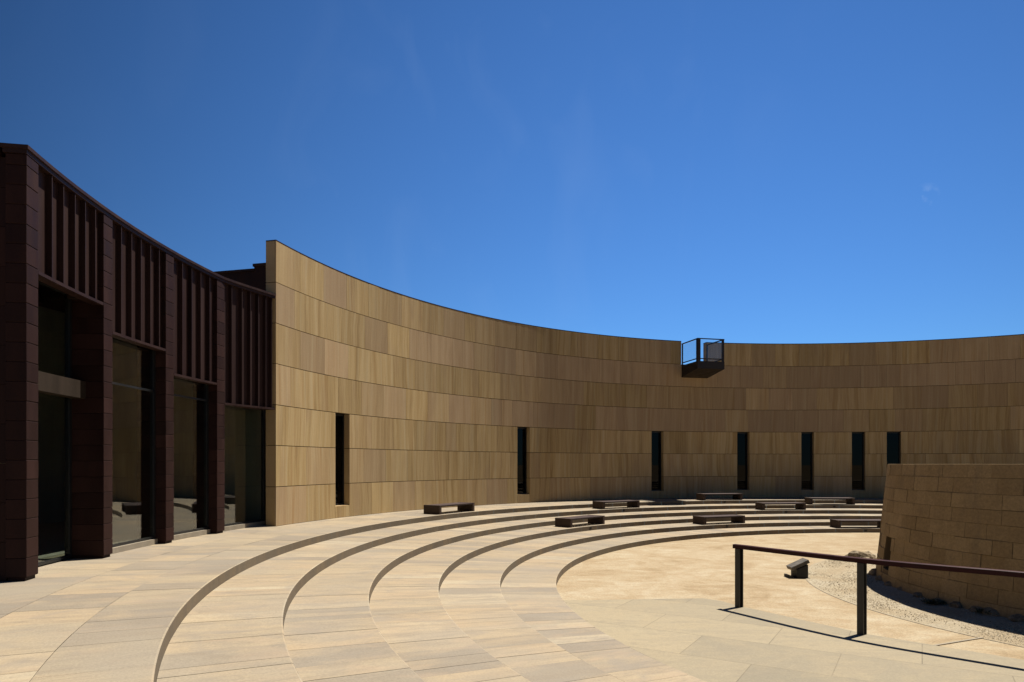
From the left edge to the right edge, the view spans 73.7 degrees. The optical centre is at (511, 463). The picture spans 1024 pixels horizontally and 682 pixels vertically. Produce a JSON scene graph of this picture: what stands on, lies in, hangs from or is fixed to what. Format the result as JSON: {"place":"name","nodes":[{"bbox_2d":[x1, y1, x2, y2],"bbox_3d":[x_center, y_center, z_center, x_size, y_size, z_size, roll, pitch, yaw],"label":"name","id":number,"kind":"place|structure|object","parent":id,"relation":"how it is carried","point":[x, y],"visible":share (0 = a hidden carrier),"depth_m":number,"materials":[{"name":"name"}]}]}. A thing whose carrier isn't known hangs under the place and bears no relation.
{"place":"outdoors","nodes":[
{"label":"outdoors","id":0,"kind":"place"},
{"bbox_2d":[215,263,265,290],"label":"building","id":1,"kind":"structure","parent":0,"point":[255,276],"depth_m":24.77,"materials":[{"name":"brown metal"}]},
{"bbox_2d":[0,497,882,681],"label":"terrace paving","id":2,"kind":"structure","parent":0,"point":[118,617],"depth_m":8.89,"materials":[{"name":"stone"}]},
{"bbox_2d":[424,502,474,514],"bbox_3d":[-2.132,1.510,23.391,0.680,0.300,1.970,0,0,33],"label":"bench","id":3,"kind":"object","parent":2,"relation":"on","point":[437,508],"visible":1,"depth_m":23.02,"materials":[{"name":"brown wood"}]},
{"bbox_2d":[266,240,1023,525],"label":"curved wall","id":4,"kind":"structure","parent":2,"relation":"on","point":[384,400],"depth_m":30.72,"materials":[{"name":"brown stone"}]},
{"bbox_2d":[335,413,343,504],"bbox_3d":[-5.648,-0.143,21.376,0.422,3.067,1.027,0,0,23],"label":"window","id":5,"kind":"structure","parent":4,"relation":"in","point":[339,418],"depth_m":21.45,"materials":[{"name":"glass"}]},
{"bbox_2d":[516,427,526,493],"bbox_3d":[0.228,-0.143,29.361,1.008,3.067,0.422,0,0,-40],"label":"window","id":6,"kind":"structure","parent":4,"relation":"in","point":[521,478],"depth_m":29.27,"materials":[{"name":"glass"}]},
{"bbox_2d":[651,431,660,490],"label":"window","id":7,"kind":"structure","parent":4,"relation":"in","point":[656,435],"depth_m":32.94,"materials":[{"name":"glass"}]},
{"bbox_2d":[737,432,747,489],"bbox_3d":[11.391,-0.139,33.935,0.637,2.858,0.086,0,0,-6],"label":"window","id":8,"kind":"structure","parent":4,"relation":"in","point":[742,437],"depth_m":33.92,"materials":[{"name":"glass"}]},
{"bbox_2d":[801,432,811,489],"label":"window","id":9,"kind":"structure","parent":4,"relation":"in","point":[806,437],"depth_m":34.02,"materials":[{"name":"glass"}]},
{"bbox_2d":[851,432,863,489],"bbox_3d":[17.061,-0.139,33.768,0.619,2.858,0.086,0,0,10],"label":"window","id":10,"kind":"structure","parent":4,"relation":"in","point":[857,476],"depth_m":33.74,"materials":[{"name":"glass"}]},
{"bbox_2d":[887,432,899,463],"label":"window","id":11,"kind":"structure","parent":4,"relation":"in","point":[893,438],"depth_m":33.41,"materials":[{"name":"glass"}]},
{"bbox_2d":[696,493,741,499],"bbox_3d":[9.593,1.510,31.591,1.970,0.300,0.680,0,0,-12],"label":"bench","id":12,"kind":"object","parent":2,"relation":"on","point":[702,496],"visible":1,"depth_m":31.50,"materials":[{"name":"brown wood"}]},
{"bbox_2d":[0,0,1023,588],"label":"sky","id":13,"kind":"structure","parent":0,"point":[734,171],"materials":[{"name":"blue"}]},
{"bbox_2d":[154,503,882,681],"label":"terrace step","id":14,"kind":"object","parent":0,"point":[230,630],"visible":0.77,"depth_m":8.72,"materials":[{"name":"stone"}]},
{"bbox_2d":[592,500,639,508],"bbox_3d":[4.317,1.670,28.255,1.970,0.300,0.680,0,0,-32],"label":"bench","id":15,"kind":"object","parent":14,"relation":"on","point":[601,504],"visible":1,"depth_m":28.02,"materials":[{"name":"brown wood"}]},
{"bbox_2d":[805,497,854,504],"bbox_3d":[14.374,1.670,30.904,1.970,0.300,0.680,0,0,2],"label":"bench","id":16,"kind":"object","parent":14,"relation":"on","point":[849,500],"visible":0.98,"depth_m":30.82,"materials":[{"name":"brown wood"}]},
{"bbox_2d":[283,508,881,681],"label":"terrace step","id":17,"kind":"object","parent":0,"point":[332,633],"visible":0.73,"depth_m":9.48,"materials":[{"name":"stone"}]},
{"bbox_2d":[755,502,805,509],"bbox_3d":[11.684,1.830,29.716,1.970,0.300,0.680,0,0,-7],"label":"bench","id":18,"kind":"object","parent":17,"relation":"on","point":[761,505],"visible":1,"depth_m":29.64,"materials":[{"name":"brown wood"}]},
{"bbox_2d":[368,514,881,681],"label":"terrace step","id":19,"kind":"object","parent":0,"point":[426,637],"visible":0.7,"depth_m":10.33,"materials":[{"name":"stone"}]},
{"bbox_2d":[555,515,604,527],"bbox_3d":[2.389,1.990,23.858,0.680,0.300,1.970,0,0,43],"label":"bench","id":20,"kind":"object","parent":19,"relation":"on","point":[568,521],"visible":1,"depth_m":23.55,"materials":[{"name":"brown wood"}]},
{"bbox_2d":[439,519,876,681],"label":"terrace step","id":21,"kind":"object","parent":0,"point":[483,614],"visible":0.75,"depth_m":11.26,"materials":[{"name":"stone"}]},
{"bbox_2d":[693,514,744,524],"bbox_3d":[8.027,2.150,26.467,1.970,0.300,0.680,0,0,-23],"label":"bench","id":22,"kind":"object","parent":21,"relation":"on","point":[701,520],"visible":1,"depth_m":26.33,"materials":[{"name":"brown wood"}]},
{"bbox_2d":[557,532,1023,659],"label":"sand floor","id":23,"kind":"structure","parent":0,"point":[697,568],"depth_m":15.35,"materials":[{"name":"beige sand"}]},
{"bbox_2d":[501,526,879,681],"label":"terrace step","id":24,"kind":"object","parent":23,"relation":"on","point":[533,598],"visible":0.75,"depth_m":12.31,"materials":[{"name":"stone"}]},
{"bbox_2d":[830,519,880,527],"bbox_3d":[13.474,2.310,26.489,1.970,0.300,0.680,0,0,-1],"label":"bench","id":25,"kind":"object","parent":24,"relation":"on","point":[835,523],"visible":0.79,"depth_m":26.28,"materials":[{"name":"brown wood"}]},
{"bbox_2d":[784,558,809,578],"bbox_3d":[6.597,2.406,15.790,0.450,0.428,0.400,0,0,0],"label":"information sign","id":26,"kind":"object","parent":23,"relation":"on","point":[798,568],"visible":1,"depth_m":15.63,"materials":[{"name":"metal"}]},
{"bbox_2d":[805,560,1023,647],"bbox_3d":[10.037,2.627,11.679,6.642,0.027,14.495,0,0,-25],"label":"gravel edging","id":27,"kind":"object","parent":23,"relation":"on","point":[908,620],"visible":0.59,"depth_m":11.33,"materials":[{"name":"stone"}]},
{"bbox_2d":[806,553,1023,646],"bbox_3d":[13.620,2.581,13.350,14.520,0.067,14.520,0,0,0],"label":"gravel bed","id":28,"kind":"object","parent":23,"relation":"on","point":[918,606],"visible":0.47,"depth_m":12.35,"materials":[{"name":"beige gravel"}]},
{"bbox_2d":[845,551,876,558],"bbox_3d":[9.450,2.509,18.450,0.713,0.349,0.819,0,0,-23],"label":"boulder","id":29,"kind":"object","parent":28,"relation":"on","point":[867,554],"visible":0.38,"depth_m":18.28,"materials":[{"name":"beige stone"}]},
{"bbox_2d":[868,568,875,575],"bbox_3d":[8.426,2.502,15.790,0.404,0.176,0.330,0,0,-23],"label":"foundation stone","id":30,"kind":"object","parent":28,"relation":"on","point":[872,572],"visible":0.47,"depth_m":15.71,"materials":[{"name":"stone"}]},
{"bbox_2d":[884,581,891,585],"bbox_3d":[8.027,2.515,14.414,0.307,0.127,0.413,0,0,-6],"label":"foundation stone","id":31,"kind":"object","parent":28,"relation":"on","point":[887,583],"visible":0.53,"depth_m":14.36,"materials":[{"name":"stone"}]},
{"bbox_2d":[913,592,922,597],"bbox_3d":[7.942,2.515,13.229,0.431,0.117,0.278,0,0,-35],"label":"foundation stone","id":32,"kind":"object","parent":28,"relation":"on","point":[917,594],"visible":0.56,"depth_m":13.13,"materials":[{"name":"stone"}]},
{"bbox_2d":[921,597,945,604],"bbox_3d":[7.764,2.508,12.541,0.436,0.121,0.349,0,0,0],"label":"weed","id":33,"kind":"object","parent":28,"relation":"on","point":[932,601],"visible":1,"depth_m":12.51,"materials":[{"name":"green plant"}]},
{"bbox_2d":[948,601,962,607],"bbox_3d":[8.024,2.518,12.309,0.401,0.117,0.312,0,0,-42],"label":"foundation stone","id":34,"kind":"object","parent":28,"relation":"on","point":[954,604],"visible":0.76,"depth_m":12.19,"materials":[{"name":"stone"}]},
{"bbox_2d":[968,606,981,612],"bbox_3d":[8.089,2.521,11.864,0.248,0.109,0.351,0,0,12],"label":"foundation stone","id":35,"kind":"object","parent":28,"relation":"on","point":[972,609],"visible":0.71,"depth_m":11.81,"materials":[{"name":"stone"}]},
{"bbox_2d":[975,608,996,614],"bbox_3d":[8.160,2.490,11.642,0.544,0.127,0.419,0,0,0],"label":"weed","id":36,"kind":"object","parent":28,"relation":"on","point":[978,610],"visible":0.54,"depth_m":11.61,"materials":[{"name":"green plant"}]},
{"bbox_2d":[982,607,999,615],"bbox_3d":[8.254,2.499,11.600,0.522,0.162,0.306,0,0,0],"label":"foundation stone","id":37,"kind":"object","parent":28,"relation":"on","point":[991,612],"visible":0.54,"depth_m":11.54,"materials":[{"name":"stone"}]},
{"bbox_2d":[1008,614,1023,621],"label":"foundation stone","id":38,"kind":"object","parent":28,"relation":"on","point":[1016,618],"visible":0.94,"depth_m":11.10,"materials":[{"name":"grey stone"}]},
{"bbox_2d":[876,464,1023,617],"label":"curved wall","id":39,"kind":"structure","parent":23,"relation":"on","point":[968,515],"depth_m":12.39,"materials":[{"name":"brown stone"}]},
{"bbox_2d":[935,637,983,645],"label":"kerb","id":40,"kind":"structure","parent":23,"relation":"on","point":[959,641],"depth_m":10.02,"materials":[{"name":"stone"}]},
{"bbox_2d":[563,598,1023,681],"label":"paved walk","id":41,"kind":"structure","parent":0,"point":[706,640],"depth_m":9.62,"materials":[{"name":"stone"}]},
{"bbox_2d":[733,544,1023,634],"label":"handrail","id":42,"kind":"object","parent":41,"relation":"on","point":[862,563],"visible":1,"depth_m":10.40,"materials":[{"name":"brown metal"}]},
{"label":"ground","id":43,"kind":"structure","parent":0,"visible":0},
{"bbox_2d":[0,143,275,581],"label":"pavilion","id":44,"kind":"structure","parent":43,"relation":"on","point":[135,383],"depth_m":13.95,"materials":[{"name":"brown metal"}]},
{"bbox_2d":[38,280,71,565],"bbox_3d":[-7.631,-0.670,10.906,0.112,4.620,2.073,0,0,-7],"label":"window","id":45,"kind":"structure","parent":44,"relation":"in","point":[68,327],"depth_m":11.88,"materials":[{"name":"metal"}]},
{"bbox_2d":[110,349,157,554],"bbox_3d":[-7.441,-0.440,13.214,0.198,4.200,1.961,0,0,0],"label":"window","id":46,"kind":"structure","parent":44,"relation":"in","point":[146,541],"depth_m":14.13,"materials":[{"name":"metal"}]},
{"bbox_2d":[172,384,209,540],"bbox_3d":[-7.349,-0.210,15.369,0.187,3.740,1.792,0,0,6],"label":"window","id":47,"kind":"structure","parent":44,"relation":"in","point":[205,530],"depth_m":16.20,"materials":[{"name":"metal"}]},
{"bbox_2d":[223,410,265,531],"bbox_3d":[-7.007,0.010,17.608,0.196,3.300,2.149,0,0,12],"label":"window","id":48,"kind":"structure","parent":44,"relation":"in","point":[259,522],"depth_m":18.59,"materials":[{"name":"metal"}]}
]}

